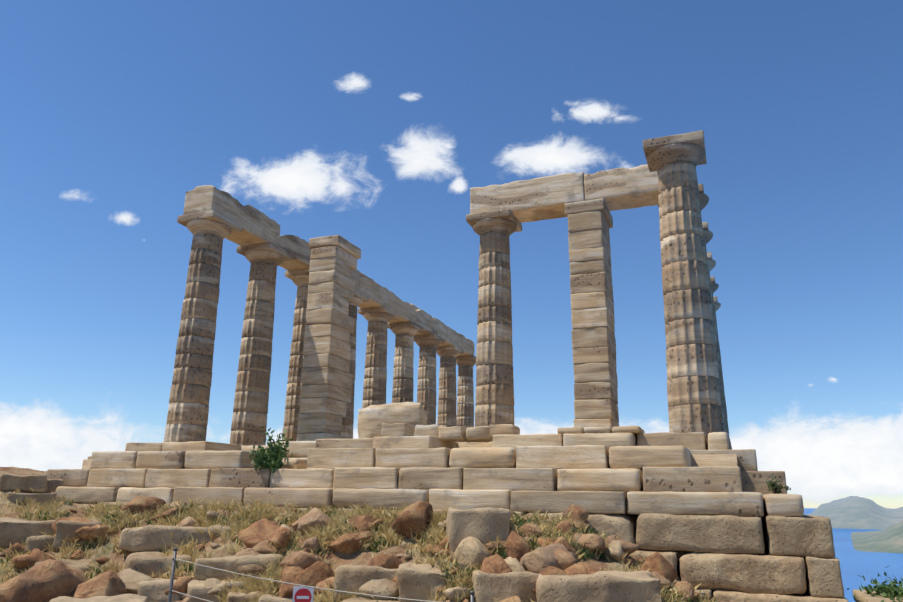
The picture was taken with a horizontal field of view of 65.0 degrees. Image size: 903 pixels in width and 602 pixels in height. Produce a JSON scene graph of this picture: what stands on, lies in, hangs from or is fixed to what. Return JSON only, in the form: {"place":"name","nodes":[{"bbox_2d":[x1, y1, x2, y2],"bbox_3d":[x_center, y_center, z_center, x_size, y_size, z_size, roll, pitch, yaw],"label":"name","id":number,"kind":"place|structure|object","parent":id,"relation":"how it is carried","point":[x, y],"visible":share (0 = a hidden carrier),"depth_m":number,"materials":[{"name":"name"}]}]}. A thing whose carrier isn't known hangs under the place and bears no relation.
{"place":"outdoors","nodes":[
{"label":"outdoors","id":0,"kind":"place"},
{"bbox_2d":[171,558,437,601],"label":"fence ropes","id":1,"kind":"object","parent":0,"point":[296,586],"visible":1,"depth_m":5.33,"materials":[{"name":"grey fabric"}]},
{"bbox_2d":[292,586,313,601],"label":"sign plate","id":2,"kind":"object","parent":1,"relation":"hanging from","point":[297,588],"visible":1,"depth_m":5.27,"materials":[{"name":"white metal"}]},
{"bbox_2d":[294,588,311,601],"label":"sign disc","id":3,"kind":"object","parent":2,"relation":"attached to","point":[303,592],"visible":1,"depth_m":5.27,"materials":[{"name":"red metal"}]},
{"bbox_2d":[0,467,714,601],"bbox_3d":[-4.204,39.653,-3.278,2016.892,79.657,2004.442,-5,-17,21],"label":"terrain","id":4,"kind":"structure","parent":0,"point":[359,557],"depth_m":10.42,"materials":[{"name":"brown soil"}]},
{"bbox_2d":[168,548,474,601],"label":"fence posts","id":5,"kind":"object","parent":4,"relation":"on","point":[173,572],"visible":0.96,"depth_m":5.93,"materials":[{"name":"grey metal"}]},
{"bbox_2d":[0,473,706,601],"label":"blocks","id":6,"kind":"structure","parent":4,"relation":"on","point":[469,532],"depth_m":9.12,"materials":[{"name":"beige stone"}]},
{"bbox_2d":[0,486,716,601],"bbox_3d":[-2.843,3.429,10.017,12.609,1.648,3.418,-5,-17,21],"label":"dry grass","id":7,"kind":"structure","parent":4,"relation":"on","point":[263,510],"depth_m":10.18,"materials":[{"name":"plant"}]},
{"bbox_2d":[0,497,719,601],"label":"green grass","id":8,"kind":"structure","parent":4,"relation":"on","point":[504,553],"depth_m":9.89,"materials":[{"name":"green plant"}]},
{"bbox_2d":[0,496,732,601],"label":"rocks","id":9,"kind":"object","parent":4,"relation":"on","point":[48,579],"visible":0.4,"depth_m":9.16,"materials":[{"name":"brown stone"}]},
{"bbox_2d":[68,502,848,601],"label":"foundation","id":10,"kind":"object","parent":4,"relation":"on","point":[764,558],"visible":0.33,"depth_m":9.20,"materials":[{"name":"beige stone"}]},
{"bbox_2d":[47,432,803,516],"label":"stepped temple platform","id":11,"kind":"structure","parent":10,"relation":"on","point":[697,473],"depth_m":11.58,"materials":[{"name":"stone"}]},
{"bbox_2d":[297,198,618,440],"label":"square pillars","id":12,"kind":"structure","parent":11,"relation":"on","point":[326,381],"depth_m":18.27,"materials":[{"name":"stone"}]},
{"bbox_2d":[357,402,644,441],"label":"loose stone block","id":13,"kind":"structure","parent":11,"relation":"on","point":[400,419],"depth_m":14.38,"materials":[{"name":"stone"}]},
{"bbox_2d":[250,426,902,601],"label":"bush leaves","id":14,"kind":"object","parent":11,"relation":"on","point":[891,591],"visible":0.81,"depth_m":12.53,"materials":[{"name":"green plant"}]},
{"bbox_2d":[766,474,790,493],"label":"shrub leaves","id":15,"kind":"object","parent":11,"relation":"on","point":[773,485],"visible":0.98,"depth_m":9.65,"materials":[{"name":"green plant"}]},
{"bbox_2d":[164,130,728,445],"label":"columns","id":16,"kind":"structure","parent":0,"point":[695,386],"depth_m":18.50,"materials":[{"name":"stone"}]},
{"bbox_2d":[183,165,658,355],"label":"beams","id":17,"kind":"structure","parent":16,"relation":"on","point":[540,198],"depth_m":19.01,"materials":[{"name":"stone"}]},
{"bbox_2d":[0,0,902,508],"label":"sky","id":18,"kind":"structure","parent":0,"point":[372,124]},
{"bbox_2d":[804,508,902,601],"bbox_3d":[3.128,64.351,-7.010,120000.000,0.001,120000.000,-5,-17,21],"label":"sea","id":19,"kind":"structure","parent":0,"point":[868,566],"depth_m":846.93,"materials":[{"name":"blue liquid"}]},
{"bbox_2d":[809,496,902,552],"bbox_3d":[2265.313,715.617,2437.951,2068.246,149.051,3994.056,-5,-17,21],"label":"hills","id":20,"kind":"structure","parent":0,"point":[853,512],"depth_m":2342.70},
{"bbox_2d":[853,589,902,601],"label":"rock","id":21,"kind":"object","parent":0,"point":[862,596],"depth_m":11.63,"materials":[{"name":"beige stone"}]}
]}

